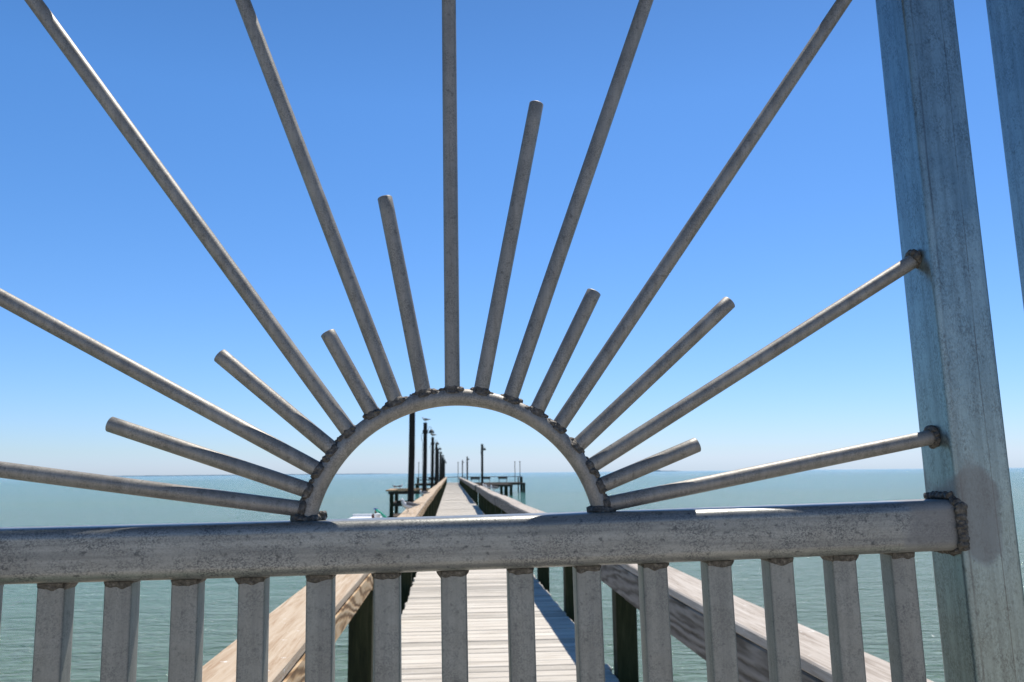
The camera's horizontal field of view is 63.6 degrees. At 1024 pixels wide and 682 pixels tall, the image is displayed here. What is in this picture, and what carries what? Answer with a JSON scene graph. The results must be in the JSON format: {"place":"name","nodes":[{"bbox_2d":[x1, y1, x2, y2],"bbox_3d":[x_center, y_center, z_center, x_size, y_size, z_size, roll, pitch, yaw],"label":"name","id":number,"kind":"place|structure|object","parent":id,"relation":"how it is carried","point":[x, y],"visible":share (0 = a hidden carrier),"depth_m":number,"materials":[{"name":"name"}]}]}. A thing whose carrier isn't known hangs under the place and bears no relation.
{"place":"outdoors","nodes":[
{"label":"outdoors","id":0,"kind":"place"},
{"bbox_2d":[117,473,384,476],"bbox_3d":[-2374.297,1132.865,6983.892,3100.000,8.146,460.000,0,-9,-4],"label":"distant shore","id":1,"kind":"structure","parent":0,"point":[224,475],"depth_m":6756.68,"materials":[{"name":"grey"}]},
{"bbox_2d":[0,468,1023,681],"bbox_3d":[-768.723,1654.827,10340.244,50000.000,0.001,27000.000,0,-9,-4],"label":"water","id":2,"kind":"structure","parent":0,"point":[29,504],"depth_m":24.90,"materials":[{"name":"teal liquid"}]},
{"bbox_2d":[386,488,429,517],"bbox_3d":[-3.328,6.136,26.899,1.400,2.595,2.680,0,-9,-4],"label":"fishing stand","id":3,"kind":"object","parent":2,"relation":"in","point":[396,503],"visible":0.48,"depth_m":25.88,"materials":[{"name":"brown wood"}]},
{"bbox_2d":[407,394,414,501],"bbox_3d":[-1.973,3.394,16.064,0.141,4.720,0.138,0,-9,2],"label":"lamp pole","id":4,"kind":"object","parent":2,"relation":"in","point":[411,469],"visible":0.39,"depth_m":16.19,"materials":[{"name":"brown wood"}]},
{"bbox_2d":[421,422,433,495],"bbox_3d":[-2.539,4.808,24.723,0.398,4.720,0.174,-1,-9,3],"label":"lamp pole","id":5,"kind":"object","parent":2,"relation":"in","point":[424,460],"visible":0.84,"depth_m":24.90,"materials":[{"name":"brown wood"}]},
{"bbox_2d":[430,437,438,488],"bbox_3d":[-3.289,6.431,34.880,0.398,4.720,0.174,1,-9,-9],"label":"lamp pole","id":6,"kind":"object","parent":2,"relation":"in","point":[432,463],"visible":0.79,"depth_m":35.02,"materials":[{"name":"metal"}]},
{"bbox_2d":[434,445,441,485],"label":"lamp pole","id":7,"kind":"object","parent":2,"relation":"in","point":[435,454],"visible":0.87,"depth_m":42.82,"materials":[{"name":"metal"}]},
{"bbox_2d":[437,448,441,483],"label":"lamp pole","id":8,"kind":"object","parent":2,"relation":"in","point":[438,451],"visible":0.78,"depth_m":51.17,"materials":[{"name":"metal"}]},
{"bbox_2d":[439,454,443,481],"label":"lamp pole","id":9,"kind":"object","parent":2,"relation":"in","point":[440,455],"visible":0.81,"depth_m":60.01,"materials":[{"name":"metal"}]},
{"bbox_2d":[466,456,469,479],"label":"lamp pole","id":10,"kind":"object","parent":2,"relation":"in","point":[467,459],"visible":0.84,"depth_m":76.97,"materials":[{"name":"metal"}]},
{"bbox_2d":[415,476,524,492],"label":"end platform","id":11,"kind":"structure","parent":2,"relation":"in","point":[518,483],"depth_m":111.33,"materials":[{"name":"brown wood"}]},
{"bbox_2d":[470,477,479,481],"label":"bench","id":12,"kind":"object","parent":11,"relation":"on","point":[474,478],"visible":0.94,"depth_m":110.90,"materials":[{"name":"brown wood"}]},
{"bbox_2d":[481,444,485,485],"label":"lamp pole","id":13,"kind":"object","parent":2,"relation":"in","point":[482,448],"visible":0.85,"depth_m":42.47,"materials":[{"name":"metal"}]},
{"bbox_2d":[478,483,512,495],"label":"side platform","id":14,"kind":"structure","parent":2,"relation":"in","point":[504,485],"depth_m":93.84,"materials":[{"name":"brown wood"}]},
{"bbox_2d":[0,0,1023,475],"label":"sky","id":15,"kind":"structure","parent":0,"point":[90,239],"materials":[{"name":"blue"}]},
{"bbox_3d":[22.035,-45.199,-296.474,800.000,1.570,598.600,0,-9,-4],"label":"ground","id":16,"kind":"structure","parent":0,"visible":0},
{"bbox_2d":[401,483,618,681],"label":"wooden pier","id":17,"kind":"structure","parent":16,"relation":"on","point":[487,624],"depth_m":7.10,"materials":[{"name":"grey wood"}]},
{"bbox_2d":[202,486,439,681],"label":"handrail","id":18,"kind":"object","parent":17,"relation":"attached to","point":[354,602],"visible":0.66,"depth_m":3.61,"materials":[{"name":"beige wood"}]},
{"bbox_2d":[349,514,381,518],"bbox_3d":[-1.378,1.912,7.710,0.397,0.518,1.490,0,-9,-4],"label":"cleaning table","id":19,"kind":"object","parent":18,"relation":"attached to","point":[361,516],"visible":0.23,"depth_m":8.45,"materials":[{"name":"white plastic"}]},
{"bbox_2d":[376,509,386,517],"bbox_3d":[-1.145,1.766,8.296,0.168,0.190,0.932,-2,-9,9],"label":"garden hose","id":20,"kind":"object","parent":18,"relation":"hanging from","point":[381,513],"visible":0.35,"depth_m":7.87,"materials":[{"name":"green rubber"}]},
{"bbox_2d":[399,499,419,511],"bbox_3d":[-1.418,2.272,11.425,0.338,0.188,0.090,7,-12,-39],"label":"gull","id":21,"kind":"object","parent":18,"relation":"on","point":[407,505],"visible":1,"depth_m":11.37,"materials":[{"name":"white"}]},
{"bbox_2d":[419,489,429,494],"bbox_3d":[-2.039,3.521,19.183,0.296,0.170,0.078,-2,-9,11],"label":"gull","id":22,"kind":"object","parent":18,"relation":"on","point":[423,492],"visible":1,"depth_m":19.15,"materials":[{"name":"white"}]},
{"bbox_2d":[435,477,446,504],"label":"handrail","id":23,"kind":"object","parent":17,"relation":"attached to","point":[442,483],"visible":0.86,"depth_m":47.42,"materials":[{"name":"brown wood"}]},
{"bbox_2d":[459,477,478,505],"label":"handrail","id":24,"kind":"object","parent":17,"relation":"attached to","point":[469,487],"visible":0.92,"depth_m":46.53,"materials":[{"name":"brown wood"}]},
{"bbox_2d":[476,486,932,681],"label":"handrail","id":25,"kind":"object","parent":17,"relation":"attached to","point":[685,609],"visible":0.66,"depth_m":3.79,"materials":[{"name":"grey wood"}]},
{"bbox_2d":[986,0,1023,307],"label":"hinge post","id":26,"kind":"object","parent":17,"relation":"on","point":[1006,23],"visible":1,"depth_m":0.91,"materials":[{"name":"grey metal"}]},
{"bbox_2d":[0,0,1023,681],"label":"metal gate","id":27,"kind":"structure","parent":26,"relation":"attached to","point":[958,520],"depth_m":0.77,"materials":[{"name":"grey metal"}]}
]}

